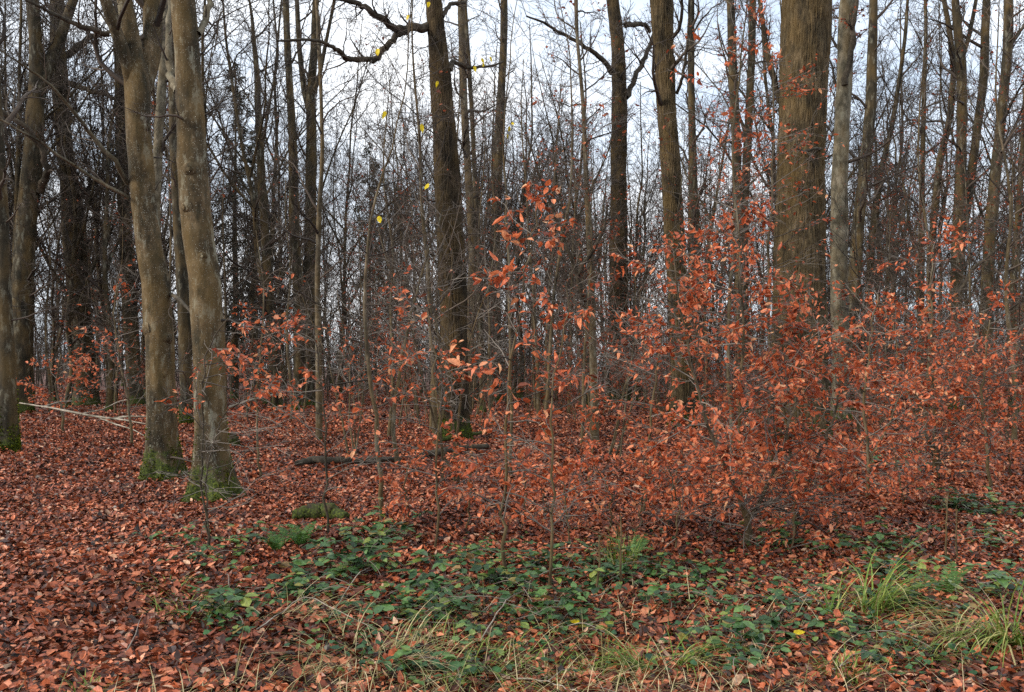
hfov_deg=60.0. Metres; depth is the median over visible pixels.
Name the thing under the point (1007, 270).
young tree
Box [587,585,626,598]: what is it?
dry stick
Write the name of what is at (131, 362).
dark tree
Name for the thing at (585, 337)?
young tree
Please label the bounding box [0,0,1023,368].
sky
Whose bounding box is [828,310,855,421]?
red leaved shrub
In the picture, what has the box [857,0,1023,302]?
bare tree
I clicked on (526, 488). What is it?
beech seedling
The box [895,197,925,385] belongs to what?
spruce tree
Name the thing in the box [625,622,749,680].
grass tuft
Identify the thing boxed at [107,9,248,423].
dark tree
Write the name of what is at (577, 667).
grass tuft
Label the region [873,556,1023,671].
grass tuft
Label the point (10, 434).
beech tree
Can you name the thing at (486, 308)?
young tree
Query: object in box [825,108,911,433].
young tree
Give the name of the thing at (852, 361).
red leaved shrub
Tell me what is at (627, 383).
bare shrub
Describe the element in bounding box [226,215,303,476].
beech sapling
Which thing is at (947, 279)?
bare tree
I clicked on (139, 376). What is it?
red leaved shrub
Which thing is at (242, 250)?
bare tree
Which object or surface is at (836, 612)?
fallen leaf
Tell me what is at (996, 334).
bare shrub
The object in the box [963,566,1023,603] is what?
grass tuft
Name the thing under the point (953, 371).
red leaved shrub
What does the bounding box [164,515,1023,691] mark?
ground ivy
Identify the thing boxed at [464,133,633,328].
bare tree
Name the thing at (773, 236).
young tree
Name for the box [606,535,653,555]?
fern
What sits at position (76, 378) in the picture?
beech sapling
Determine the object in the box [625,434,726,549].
beech seedling
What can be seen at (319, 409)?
grey tree
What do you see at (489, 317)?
young tree
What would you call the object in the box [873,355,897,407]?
red leaved shrub
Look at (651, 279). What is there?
bare tree
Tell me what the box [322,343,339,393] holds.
bare shrub
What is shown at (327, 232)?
bare tree
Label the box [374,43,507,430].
young tree
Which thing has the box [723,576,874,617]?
bramble bush
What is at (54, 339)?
bare tree
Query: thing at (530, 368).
bare shrub
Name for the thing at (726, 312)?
young tree
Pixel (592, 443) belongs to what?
beech seedling
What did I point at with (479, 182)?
bare tree
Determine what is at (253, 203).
bare tree
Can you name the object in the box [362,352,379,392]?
bare shrub
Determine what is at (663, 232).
bare tree
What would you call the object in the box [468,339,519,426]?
red leaved shrub
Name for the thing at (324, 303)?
young tree
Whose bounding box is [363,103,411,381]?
bare tree
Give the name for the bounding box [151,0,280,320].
bare tree
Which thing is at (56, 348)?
bare tree
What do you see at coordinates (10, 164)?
bare tree
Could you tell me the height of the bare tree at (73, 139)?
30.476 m
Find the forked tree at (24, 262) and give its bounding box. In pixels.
[3,0,91,412]
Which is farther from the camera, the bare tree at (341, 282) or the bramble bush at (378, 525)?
the bare tree at (341, 282)
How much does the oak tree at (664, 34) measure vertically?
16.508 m
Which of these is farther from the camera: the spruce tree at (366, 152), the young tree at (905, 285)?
the spruce tree at (366, 152)
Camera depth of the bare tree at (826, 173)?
41.21 m
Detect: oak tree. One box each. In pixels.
[240,0,534,440]
[517,0,652,402]
[618,0,722,427]
[671,0,842,438]
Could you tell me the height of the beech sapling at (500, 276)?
3.094 m
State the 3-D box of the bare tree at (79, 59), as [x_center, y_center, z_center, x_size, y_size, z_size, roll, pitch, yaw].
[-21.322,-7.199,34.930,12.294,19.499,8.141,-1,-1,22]
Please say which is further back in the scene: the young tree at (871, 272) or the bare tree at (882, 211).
the bare tree at (882, 211)
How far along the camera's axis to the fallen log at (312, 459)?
13.71 m
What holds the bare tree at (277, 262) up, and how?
on the ground at (378, 679)
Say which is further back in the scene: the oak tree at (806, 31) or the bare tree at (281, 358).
the bare tree at (281, 358)
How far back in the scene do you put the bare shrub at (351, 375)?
38.92 m
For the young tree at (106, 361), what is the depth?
37.56 m
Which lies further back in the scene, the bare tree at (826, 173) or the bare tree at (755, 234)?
the bare tree at (755, 234)
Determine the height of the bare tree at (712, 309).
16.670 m
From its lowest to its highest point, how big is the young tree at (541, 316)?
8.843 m
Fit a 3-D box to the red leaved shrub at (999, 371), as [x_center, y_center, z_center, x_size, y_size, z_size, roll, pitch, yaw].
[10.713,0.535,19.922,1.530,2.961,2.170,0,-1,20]
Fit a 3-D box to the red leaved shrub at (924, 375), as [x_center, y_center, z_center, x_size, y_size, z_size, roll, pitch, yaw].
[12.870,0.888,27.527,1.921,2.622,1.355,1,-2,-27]
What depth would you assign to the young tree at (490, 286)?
35.15 m
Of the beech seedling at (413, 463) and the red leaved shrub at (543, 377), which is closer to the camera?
the beech seedling at (413, 463)
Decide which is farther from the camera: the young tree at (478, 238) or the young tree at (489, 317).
the young tree at (478, 238)
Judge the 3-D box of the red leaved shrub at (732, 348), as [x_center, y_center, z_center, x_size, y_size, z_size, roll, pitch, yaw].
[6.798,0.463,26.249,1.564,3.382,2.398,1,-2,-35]
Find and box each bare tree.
[0,0,69,301]
[0,0,88,256]
[0,0,92,396]
[0,0,118,359]
[0,0,122,236]
[0,1,113,305]
[0,14,90,251]
[0,17,55,344]
[0,69,50,260]
[1,0,213,281]
[5,0,152,400]
[5,0,220,407]
[6,66,118,400]
[10,163,63,323]
[13,0,168,411]
[15,0,378,408]
[35,182,97,369]
[36,158,139,353]
[37,69,116,391]
[39,214,61,368]
[40,141,166,389]
[42,18,228,396]
[65,0,332,407]
[70,76,221,340]
[84,195,174,341]
[87,7,255,298]
[87,146,112,381]
[98,110,265,343]
[101,231,162,385]
[103,214,172,335]
[134,67,286,355]
[138,0,398,403]
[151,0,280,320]
[156,0,426,405]
[172,231,246,336]
[207,2,499,396]
[209,86,410,349]
[209,92,292,345]
[216,120,346,312]
[217,141,304,342]
[220,167,271,310]
[225,114,366,365]
[238,51,338,389]
[248,229,322,369]
[275,108,356,382]
[284,232,359,341]
[301,47,514,390]
[301,81,398,391]
[303,223,339,386]
[317,0,548,392]
[318,64,436,392]
[318,111,464,370]
[320,200,386,349]
[321,177,433,386]
[322,222,362,344]
[342,99,430,380]
[348,124,431,386]
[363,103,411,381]
[372,163,517,397]
[374,185,439,331]
[402,76,544,325]
[402,140,481,345]
[423,88,525,385]
[424,0,581,396]
[463,120,533,382]
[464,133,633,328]
[467,240,540,338]
[469,2,646,404]
[476,1,609,397]
[478,124,629,391]
[480,45,603,384]
[481,94,557,395]
[509,88,603,367]
[515,105,635,366]
[542,135,608,350]
[553,193,584,352]
[557,125,687,393]
[557,181,630,321]
[559,65,700,400]
[563,88,634,373]
[583,0,888,295]
[583,118,707,387]
[595,199,664,381]
[606,132,705,332]
[607,30,769,308]
[628,214,666,336]
[632,2,865,326]
[634,136,771,385]
[639,133,701,304]
[656,71,772,398]
[683,99,751,332]
[703,234,771,389]
[710,128,773,337]
[720,28,932,306]
[723,189,826,288]
[730,29,877,337]
[738,0,867,301]
[760,130,915,300]
[767,137,911,359]
[825,75,950,320]
[826,38,977,395]
[826,186,875,385]
[833,32,944,368]
[834,0,980,382]
[848,103,931,341]
[855,1,1023,390]
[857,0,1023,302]
[864,136,947,347]
[882,45,1020,337]
[897,190,1003,374]
[901,248,978,345]
[913,25,1023,351]
[925,82,1023,398]
[928,137,1021,351]
[937,201,1009,313]
[943,229,1021,311]
[948,139,1022,335]
[951,95,1023,335]
[962,108,1023,367]
[974,87,1023,390]
[990,5,1023,245]
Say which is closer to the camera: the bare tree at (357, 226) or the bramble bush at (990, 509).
the bramble bush at (990, 509)
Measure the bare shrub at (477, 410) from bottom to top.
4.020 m
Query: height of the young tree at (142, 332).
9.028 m
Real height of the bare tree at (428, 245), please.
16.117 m
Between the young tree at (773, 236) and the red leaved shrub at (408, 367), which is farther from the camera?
the young tree at (773, 236)
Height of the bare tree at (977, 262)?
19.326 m
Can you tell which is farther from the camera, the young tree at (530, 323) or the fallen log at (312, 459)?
the young tree at (530, 323)
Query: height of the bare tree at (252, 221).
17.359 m
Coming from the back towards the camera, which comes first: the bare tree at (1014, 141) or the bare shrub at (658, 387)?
the bare tree at (1014, 141)
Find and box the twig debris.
[0,422,1023,691]
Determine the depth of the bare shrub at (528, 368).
53.11 m
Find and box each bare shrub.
[42,354,68,400]
[260,237,428,453]
[290,165,554,483]
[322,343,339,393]
[326,328,363,387]
[329,356,352,397]
[334,352,360,402]
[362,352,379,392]
[369,345,395,395]
[372,252,439,423]
[409,333,430,380]
[468,292,524,417]
[476,322,503,401]
[507,343,528,395]
[515,339,553,397]
[516,345,543,391]
[544,288,610,403]
[560,215,681,455]
[581,316,640,405]
[620,323,668,411]
[652,357,666,398]
[920,270,1015,426]
[963,298,1021,408]
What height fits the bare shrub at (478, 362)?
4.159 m
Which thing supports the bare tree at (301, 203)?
on the ground at (378, 679)
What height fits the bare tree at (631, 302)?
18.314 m
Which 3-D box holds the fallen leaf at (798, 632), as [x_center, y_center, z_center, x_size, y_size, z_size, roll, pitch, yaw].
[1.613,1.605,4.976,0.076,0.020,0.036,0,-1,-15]
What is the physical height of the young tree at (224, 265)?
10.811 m
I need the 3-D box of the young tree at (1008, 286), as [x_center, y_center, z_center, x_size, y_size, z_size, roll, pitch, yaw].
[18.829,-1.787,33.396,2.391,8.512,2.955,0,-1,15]
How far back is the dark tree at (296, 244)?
32.57 m
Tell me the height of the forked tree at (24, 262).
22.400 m
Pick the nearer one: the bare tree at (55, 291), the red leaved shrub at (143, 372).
the red leaved shrub at (143, 372)
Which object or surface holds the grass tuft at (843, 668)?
on the ground at (378, 679)
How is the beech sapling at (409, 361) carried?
on the ground at (378, 679)
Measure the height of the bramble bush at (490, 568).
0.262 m
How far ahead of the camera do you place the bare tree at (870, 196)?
54.57 m
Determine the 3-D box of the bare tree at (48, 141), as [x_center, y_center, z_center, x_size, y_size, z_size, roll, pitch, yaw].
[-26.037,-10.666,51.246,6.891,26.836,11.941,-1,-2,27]
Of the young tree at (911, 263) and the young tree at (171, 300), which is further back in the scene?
the young tree at (171, 300)
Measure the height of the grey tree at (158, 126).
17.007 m
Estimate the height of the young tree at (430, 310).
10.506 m
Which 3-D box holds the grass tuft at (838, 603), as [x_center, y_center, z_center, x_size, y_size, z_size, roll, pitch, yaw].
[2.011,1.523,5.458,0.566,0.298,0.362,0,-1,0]
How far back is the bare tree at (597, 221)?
66.66 m
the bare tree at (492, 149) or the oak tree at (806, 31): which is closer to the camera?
the oak tree at (806, 31)
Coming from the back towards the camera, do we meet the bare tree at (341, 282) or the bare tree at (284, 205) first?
the bare tree at (284, 205)
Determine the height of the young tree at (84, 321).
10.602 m
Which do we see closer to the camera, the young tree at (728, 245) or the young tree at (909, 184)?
the young tree at (909, 184)
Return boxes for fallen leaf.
[388,648,397,655]
[794,630,804,634]
[833,609,840,616]
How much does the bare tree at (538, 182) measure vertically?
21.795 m
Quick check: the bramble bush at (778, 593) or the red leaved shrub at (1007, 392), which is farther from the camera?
the red leaved shrub at (1007, 392)
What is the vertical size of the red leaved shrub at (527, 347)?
4.125 m
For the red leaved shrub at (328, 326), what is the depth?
26.78 m
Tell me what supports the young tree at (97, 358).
on the ground at (378, 679)
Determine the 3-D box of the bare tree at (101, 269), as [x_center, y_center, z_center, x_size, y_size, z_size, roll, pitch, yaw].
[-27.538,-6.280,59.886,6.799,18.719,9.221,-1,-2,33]
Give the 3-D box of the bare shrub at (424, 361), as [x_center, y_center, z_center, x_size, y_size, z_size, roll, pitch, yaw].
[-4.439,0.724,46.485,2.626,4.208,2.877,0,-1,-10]
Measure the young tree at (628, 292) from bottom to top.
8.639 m
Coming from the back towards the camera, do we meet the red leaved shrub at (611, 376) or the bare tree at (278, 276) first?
the bare tree at (278, 276)
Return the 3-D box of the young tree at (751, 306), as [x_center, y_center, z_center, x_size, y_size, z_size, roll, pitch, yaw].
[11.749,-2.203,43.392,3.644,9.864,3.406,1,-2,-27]
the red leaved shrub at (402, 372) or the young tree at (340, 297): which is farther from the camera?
the young tree at (340, 297)
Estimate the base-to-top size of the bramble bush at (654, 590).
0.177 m
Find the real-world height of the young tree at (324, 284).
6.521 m
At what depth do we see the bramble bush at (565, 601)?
5.65 m
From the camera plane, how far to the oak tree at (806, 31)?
18.59 m
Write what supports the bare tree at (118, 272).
on the ground at (378, 679)
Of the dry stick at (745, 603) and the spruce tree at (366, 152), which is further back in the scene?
the spruce tree at (366, 152)
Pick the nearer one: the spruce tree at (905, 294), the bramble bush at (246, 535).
the bramble bush at (246, 535)
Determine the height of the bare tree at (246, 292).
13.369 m
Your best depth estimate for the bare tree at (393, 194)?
72.98 m
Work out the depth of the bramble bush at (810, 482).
10.98 m
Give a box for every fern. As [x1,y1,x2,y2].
[259,531,295,550]
[270,521,329,544]
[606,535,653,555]
[908,561,973,594]
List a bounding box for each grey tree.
[115,0,237,231]
[237,0,376,438]
[421,0,530,411]
[422,0,526,414]
[514,0,654,441]
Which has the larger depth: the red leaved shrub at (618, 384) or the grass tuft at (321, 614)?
the red leaved shrub at (618, 384)
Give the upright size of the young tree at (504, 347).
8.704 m
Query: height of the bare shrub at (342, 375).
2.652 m
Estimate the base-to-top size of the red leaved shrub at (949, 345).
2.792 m
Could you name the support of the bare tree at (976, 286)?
on the ground at (378, 679)
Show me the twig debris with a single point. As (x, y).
(448, 584)
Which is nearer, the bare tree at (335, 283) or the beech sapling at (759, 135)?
the beech sapling at (759, 135)
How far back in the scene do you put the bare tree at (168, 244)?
38.27 m
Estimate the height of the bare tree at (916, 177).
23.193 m
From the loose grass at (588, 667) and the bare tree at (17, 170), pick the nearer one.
the loose grass at (588, 667)
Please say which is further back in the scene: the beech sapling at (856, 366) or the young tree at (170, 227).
the young tree at (170, 227)
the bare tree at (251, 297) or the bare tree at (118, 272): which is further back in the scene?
the bare tree at (118, 272)
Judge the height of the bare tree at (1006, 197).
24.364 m
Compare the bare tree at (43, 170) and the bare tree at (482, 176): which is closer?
the bare tree at (43, 170)
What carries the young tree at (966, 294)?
on the ground at (378, 679)
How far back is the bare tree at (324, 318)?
72.11 m
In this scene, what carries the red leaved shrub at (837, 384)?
on the ground at (378, 679)
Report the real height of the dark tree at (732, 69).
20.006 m
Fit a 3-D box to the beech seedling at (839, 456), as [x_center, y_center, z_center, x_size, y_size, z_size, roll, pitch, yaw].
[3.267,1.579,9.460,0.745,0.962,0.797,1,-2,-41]
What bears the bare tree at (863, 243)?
on the ground at (378, 679)
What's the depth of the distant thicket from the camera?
62.51 m
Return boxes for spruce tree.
[212,58,284,400]
[226,129,292,390]
[323,142,403,388]
[376,187,429,386]
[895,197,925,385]
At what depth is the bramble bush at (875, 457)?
13.29 m
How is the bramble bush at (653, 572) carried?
on the ground at (378, 679)
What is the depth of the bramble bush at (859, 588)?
5.69 m
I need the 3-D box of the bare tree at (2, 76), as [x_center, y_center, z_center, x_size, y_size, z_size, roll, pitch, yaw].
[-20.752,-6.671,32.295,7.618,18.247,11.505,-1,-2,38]
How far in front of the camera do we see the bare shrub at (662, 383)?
45.43 m
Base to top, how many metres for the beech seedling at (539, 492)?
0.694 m
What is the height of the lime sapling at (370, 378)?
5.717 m
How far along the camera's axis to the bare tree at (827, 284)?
74.96 m
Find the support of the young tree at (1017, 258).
on the ground at (378, 679)
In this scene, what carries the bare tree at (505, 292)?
on the ground at (378, 679)
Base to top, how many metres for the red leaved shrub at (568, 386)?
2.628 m
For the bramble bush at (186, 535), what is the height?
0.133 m
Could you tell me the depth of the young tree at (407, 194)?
30.07 m
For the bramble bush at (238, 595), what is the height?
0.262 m
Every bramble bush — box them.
[132,522,216,543]
[157,536,267,568]
[170,559,282,636]
[212,521,321,546]
[234,554,357,606]
[283,540,403,588]
[293,518,428,581]
[313,497,434,555]
[339,583,514,638]
[355,624,517,687]
[381,551,540,621]
[420,552,606,626]
[428,540,511,569]
[432,544,585,594]
[463,536,598,570]
[494,596,645,636]
[558,539,677,576]
[571,544,645,598]
[611,563,731,608]
[612,547,730,586]
[676,580,817,685]
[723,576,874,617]
[733,515,825,550]
[772,470,848,490]
[778,607,928,663]
[805,506,942,558]
[818,566,977,610]
[845,535,931,589]
[866,448,940,470]
[916,483,1004,515]
[926,555,1023,600]
[929,486,1023,517]
[951,519,1023,547]
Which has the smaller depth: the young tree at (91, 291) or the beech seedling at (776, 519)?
the beech seedling at (776, 519)
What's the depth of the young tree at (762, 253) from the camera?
38.99 m
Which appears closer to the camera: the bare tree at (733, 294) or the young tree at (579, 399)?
the young tree at (579, 399)
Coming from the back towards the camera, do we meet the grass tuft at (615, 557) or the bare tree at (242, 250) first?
the bare tree at (242, 250)
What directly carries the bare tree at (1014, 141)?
on the ground at (378, 679)
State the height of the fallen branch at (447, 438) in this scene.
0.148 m
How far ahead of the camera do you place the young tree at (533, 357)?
33.00 m
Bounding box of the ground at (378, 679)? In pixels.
[0,369,1023,691]
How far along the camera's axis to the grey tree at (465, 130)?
29.03 m
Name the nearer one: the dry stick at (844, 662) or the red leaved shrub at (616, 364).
the dry stick at (844, 662)
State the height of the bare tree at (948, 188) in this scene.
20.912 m
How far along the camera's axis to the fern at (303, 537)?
7.56 m
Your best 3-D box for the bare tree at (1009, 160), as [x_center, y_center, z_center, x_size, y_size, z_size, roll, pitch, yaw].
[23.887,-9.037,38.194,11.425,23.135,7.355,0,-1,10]
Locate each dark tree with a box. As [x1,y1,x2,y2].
[3,0,141,405]
[71,0,174,405]
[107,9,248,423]
[234,0,341,407]
[260,0,341,409]
[435,0,530,401]
[637,0,737,407]
[698,0,778,398]
[704,0,775,411]
[826,0,938,410]
[826,0,942,404]
[872,0,967,398]
[887,0,988,408]
[893,0,1015,410]
[951,0,1023,411]
[967,0,1023,411]
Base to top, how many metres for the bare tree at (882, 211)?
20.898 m
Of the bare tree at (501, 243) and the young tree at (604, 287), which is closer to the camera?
the young tree at (604, 287)
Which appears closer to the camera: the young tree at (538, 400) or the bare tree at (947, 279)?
the young tree at (538, 400)
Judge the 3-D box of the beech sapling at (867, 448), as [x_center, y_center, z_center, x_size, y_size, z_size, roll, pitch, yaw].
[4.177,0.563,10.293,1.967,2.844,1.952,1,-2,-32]
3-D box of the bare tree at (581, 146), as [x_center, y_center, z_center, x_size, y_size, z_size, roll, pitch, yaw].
[2.408,-6.252,38.340,11.206,17.773,7.420,1,-2,-45]
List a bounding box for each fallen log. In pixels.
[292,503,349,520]
[294,456,401,465]
[417,444,488,458]
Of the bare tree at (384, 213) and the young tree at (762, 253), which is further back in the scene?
the bare tree at (384, 213)
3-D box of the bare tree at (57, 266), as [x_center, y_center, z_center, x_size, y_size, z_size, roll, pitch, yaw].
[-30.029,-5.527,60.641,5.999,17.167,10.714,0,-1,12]
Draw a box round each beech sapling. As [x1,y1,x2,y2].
[16,342,105,430]
[57,260,188,442]
[134,317,308,551]
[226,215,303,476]
[246,309,416,533]
[321,168,473,463]
[343,283,529,546]
[442,150,588,570]
[449,245,621,584]
[480,0,650,442]
[582,306,747,510]
[606,187,875,554]
[636,0,876,460]
[668,42,848,460]
[701,300,895,546]
[763,275,970,503]
[827,201,1023,484]
[897,310,1023,485]
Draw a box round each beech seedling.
[378,421,451,528]
[419,430,513,530]
[485,445,589,534]
[516,452,575,515]
[527,446,604,544]
[563,455,631,528]
[569,385,630,488]
[604,446,699,531]
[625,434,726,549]
[645,442,716,524]
[679,418,745,504]
[761,451,864,554]
[779,450,863,538]
[786,448,845,514]
[857,429,954,507]
[968,382,1023,475]
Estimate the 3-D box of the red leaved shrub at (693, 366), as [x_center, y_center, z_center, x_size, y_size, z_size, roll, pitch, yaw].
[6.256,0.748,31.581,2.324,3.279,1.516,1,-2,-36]
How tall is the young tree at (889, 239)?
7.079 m
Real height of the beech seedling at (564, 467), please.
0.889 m
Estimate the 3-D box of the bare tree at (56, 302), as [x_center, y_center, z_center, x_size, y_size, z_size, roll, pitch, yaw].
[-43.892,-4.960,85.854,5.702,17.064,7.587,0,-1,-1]
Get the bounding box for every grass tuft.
[48,667,131,691]
[132,571,198,595]
[137,587,239,630]
[223,572,385,630]
[252,596,489,691]
[329,609,531,691]
[432,625,607,691]
[509,635,666,691]
[578,623,696,682]
[591,526,657,564]
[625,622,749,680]
[780,519,975,632]
[804,646,884,686]
[812,563,885,619]
[864,632,974,673]
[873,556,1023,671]
[879,596,1020,650]
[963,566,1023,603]
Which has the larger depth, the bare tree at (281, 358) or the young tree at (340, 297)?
the bare tree at (281, 358)
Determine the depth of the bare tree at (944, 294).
85.66 m
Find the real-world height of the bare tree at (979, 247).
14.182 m
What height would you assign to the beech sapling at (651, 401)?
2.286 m
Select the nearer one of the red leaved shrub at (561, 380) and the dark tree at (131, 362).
the red leaved shrub at (561, 380)
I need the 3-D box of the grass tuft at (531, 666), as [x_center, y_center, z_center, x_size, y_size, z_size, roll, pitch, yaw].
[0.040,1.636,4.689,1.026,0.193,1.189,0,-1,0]
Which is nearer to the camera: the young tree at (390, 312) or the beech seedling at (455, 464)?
the beech seedling at (455, 464)
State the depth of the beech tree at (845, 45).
25.18 m
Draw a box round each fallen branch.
[20,397,145,435]
[228,392,281,407]
[438,431,486,441]
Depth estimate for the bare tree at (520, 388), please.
47.34 m
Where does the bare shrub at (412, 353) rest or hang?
on the ground at (378, 679)
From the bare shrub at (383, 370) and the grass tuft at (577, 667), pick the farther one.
the bare shrub at (383, 370)
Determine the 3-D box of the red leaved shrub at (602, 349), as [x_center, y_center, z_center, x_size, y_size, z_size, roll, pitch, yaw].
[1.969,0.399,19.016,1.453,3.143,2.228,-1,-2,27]
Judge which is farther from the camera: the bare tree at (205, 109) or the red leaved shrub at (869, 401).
the bare tree at (205, 109)
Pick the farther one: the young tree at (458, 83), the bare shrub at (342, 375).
the bare shrub at (342, 375)
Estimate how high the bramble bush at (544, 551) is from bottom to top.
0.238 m
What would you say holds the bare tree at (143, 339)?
on the ground at (378, 679)
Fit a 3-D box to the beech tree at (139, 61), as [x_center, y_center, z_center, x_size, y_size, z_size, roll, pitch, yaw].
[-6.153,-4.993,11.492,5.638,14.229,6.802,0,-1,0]
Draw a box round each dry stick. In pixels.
[89,535,142,551]
[256,597,379,632]
[324,566,370,623]
[477,588,528,644]
[516,667,577,691]
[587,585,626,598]
[708,593,764,623]
[771,585,836,626]
[815,652,863,677]
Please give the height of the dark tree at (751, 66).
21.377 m
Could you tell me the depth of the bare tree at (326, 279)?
81.67 m
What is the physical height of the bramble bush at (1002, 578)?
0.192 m
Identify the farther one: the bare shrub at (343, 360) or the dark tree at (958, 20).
the bare shrub at (343, 360)
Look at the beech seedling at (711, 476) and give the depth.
9.62 m
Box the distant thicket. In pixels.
[33,204,1023,395]
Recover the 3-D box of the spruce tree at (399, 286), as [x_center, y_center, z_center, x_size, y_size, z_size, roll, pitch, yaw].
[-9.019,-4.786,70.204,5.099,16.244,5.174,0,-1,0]
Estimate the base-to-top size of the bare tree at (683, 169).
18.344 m
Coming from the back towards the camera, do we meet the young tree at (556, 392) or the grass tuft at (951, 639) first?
the young tree at (556, 392)
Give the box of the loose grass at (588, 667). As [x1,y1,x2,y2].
[18,561,1023,691]
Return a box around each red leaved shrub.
[87,311,177,418]
[141,344,145,391]
[231,304,289,419]
[321,311,392,415]
[363,287,439,424]
[370,317,426,418]
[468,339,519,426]
[493,269,606,423]
[497,328,531,400]
[523,364,543,404]
[529,345,560,408]
[530,330,588,419]
[551,345,578,410]
[562,301,647,427]
[567,295,641,435]
[587,316,649,414]
[603,334,644,408]
[619,337,668,416]
[632,309,670,409]
[639,323,696,420]
[649,347,670,408]
[664,335,716,391]
[692,320,735,412]
[693,346,728,421]
[709,309,766,415]
[734,349,769,415]
[737,307,790,434]
[744,319,771,415]
[827,274,906,429]
[827,315,880,432]
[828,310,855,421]
[828,337,870,414]
[846,344,901,444]
[856,321,942,419]
[857,320,880,394]
[868,330,908,408]
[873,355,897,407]
[888,340,932,407]
[893,326,959,423]
[904,338,954,413]
[923,308,978,407]
[924,307,968,411]
[934,337,969,414]
[946,332,1021,441]
[958,311,1023,431]
[965,341,1020,408]
[969,332,1022,416]
[997,328,1023,398]
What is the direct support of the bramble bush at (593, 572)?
on the ground at (378, 679)
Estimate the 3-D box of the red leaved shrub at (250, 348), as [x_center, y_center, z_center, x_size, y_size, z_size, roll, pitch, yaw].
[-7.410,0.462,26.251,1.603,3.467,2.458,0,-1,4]
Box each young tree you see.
[11,122,94,410]
[35,176,114,351]
[38,164,120,376]
[53,232,114,352]
[78,176,139,412]
[82,154,140,403]
[88,239,135,395]
[91,81,236,332]
[118,245,176,399]
[138,238,176,353]
[207,109,276,409]
[228,116,336,419]
[233,181,323,402]
[244,245,279,388]
[265,220,340,410]
[291,275,337,366]
[311,163,401,406]
[320,264,354,398]
[325,212,389,419]
[327,0,515,443]
[333,33,439,435]
[349,221,404,404]
[362,156,440,413]
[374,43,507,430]
[390,17,521,414]
[423,81,527,415]
[440,123,529,425]
[462,186,519,409]
[463,158,523,406]
[465,241,503,397]
[468,14,598,413]
[476,30,636,409]
[484,144,579,408]
[485,218,525,401]
[505,247,560,403]
[506,211,568,402]
[518,105,651,442]
[519,130,606,399]
[522,112,631,413]
[533,163,619,409]
[554,232,607,361]
[558,242,603,346]
[565,194,636,406]
[615,214,664,399]
[616,95,738,429]
[640,204,686,400]
[652,133,753,418]
[683,155,772,401]
[684,92,775,413]
[712,217,773,381]
[714,153,776,354]
[734,147,829,349]
[759,182,775,305]
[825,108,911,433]
[826,187,851,326]
[830,191,905,403]
[848,127,949,405]
[848,162,925,397]
[849,0,1009,433]
[849,193,926,413]
[869,141,973,412]
[870,183,955,405]
[872,220,940,399]
[875,214,914,394]
[899,141,1017,343]
[906,119,1020,424]
[926,0,1023,440]
[935,217,999,352]
[953,73,1023,350]
[953,122,1023,421]
[980,205,1023,358]
[1009,234,1023,338]
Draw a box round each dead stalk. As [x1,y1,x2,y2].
[579,525,607,597]
[594,512,622,584]
[923,505,969,558]
[937,486,957,561]
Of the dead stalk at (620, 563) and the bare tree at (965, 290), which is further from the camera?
the bare tree at (965, 290)
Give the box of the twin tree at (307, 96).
[267,0,369,405]
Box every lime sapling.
[267,0,496,521]
[418,0,556,474]
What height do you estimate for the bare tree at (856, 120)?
18.466 m
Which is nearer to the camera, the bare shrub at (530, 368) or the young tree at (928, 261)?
the young tree at (928, 261)
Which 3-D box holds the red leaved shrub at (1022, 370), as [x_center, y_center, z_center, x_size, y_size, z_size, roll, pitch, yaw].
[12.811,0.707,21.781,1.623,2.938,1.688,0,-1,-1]
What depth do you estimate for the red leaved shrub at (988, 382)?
18.08 m
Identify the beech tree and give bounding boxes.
[0,0,74,452]
[0,0,263,481]
[100,0,307,502]
[826,0,940,419]
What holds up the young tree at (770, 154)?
on the ground at (378, 679)
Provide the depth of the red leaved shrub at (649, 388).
27.11 m
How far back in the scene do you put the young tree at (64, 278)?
37.18 m
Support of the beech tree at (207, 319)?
on the ground at (378, 679)
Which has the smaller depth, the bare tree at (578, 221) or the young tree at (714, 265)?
the young tree at (714, 265)
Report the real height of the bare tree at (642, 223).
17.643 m
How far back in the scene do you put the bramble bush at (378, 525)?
7.79 m
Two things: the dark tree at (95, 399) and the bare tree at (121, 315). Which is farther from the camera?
the bare tree at (121, 315)
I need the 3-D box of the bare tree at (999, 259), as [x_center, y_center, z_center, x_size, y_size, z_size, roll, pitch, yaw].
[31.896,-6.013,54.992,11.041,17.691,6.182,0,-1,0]
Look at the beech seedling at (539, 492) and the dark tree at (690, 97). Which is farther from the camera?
the dark tree at (690, 97)
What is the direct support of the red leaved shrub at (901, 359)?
on the ground at (378, 679)
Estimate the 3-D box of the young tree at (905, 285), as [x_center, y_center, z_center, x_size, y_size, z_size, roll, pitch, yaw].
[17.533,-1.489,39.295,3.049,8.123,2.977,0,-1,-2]
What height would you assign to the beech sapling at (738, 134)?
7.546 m
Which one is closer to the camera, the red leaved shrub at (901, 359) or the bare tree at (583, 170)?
the red leaved shrub at (901, 359)
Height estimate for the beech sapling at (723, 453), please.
3.502 m
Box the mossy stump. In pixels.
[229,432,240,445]
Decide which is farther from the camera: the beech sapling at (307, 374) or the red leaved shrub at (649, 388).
the red leaved shrub at (649, 388)
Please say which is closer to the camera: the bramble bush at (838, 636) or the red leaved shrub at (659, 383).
the bramble bush at (838, 636)

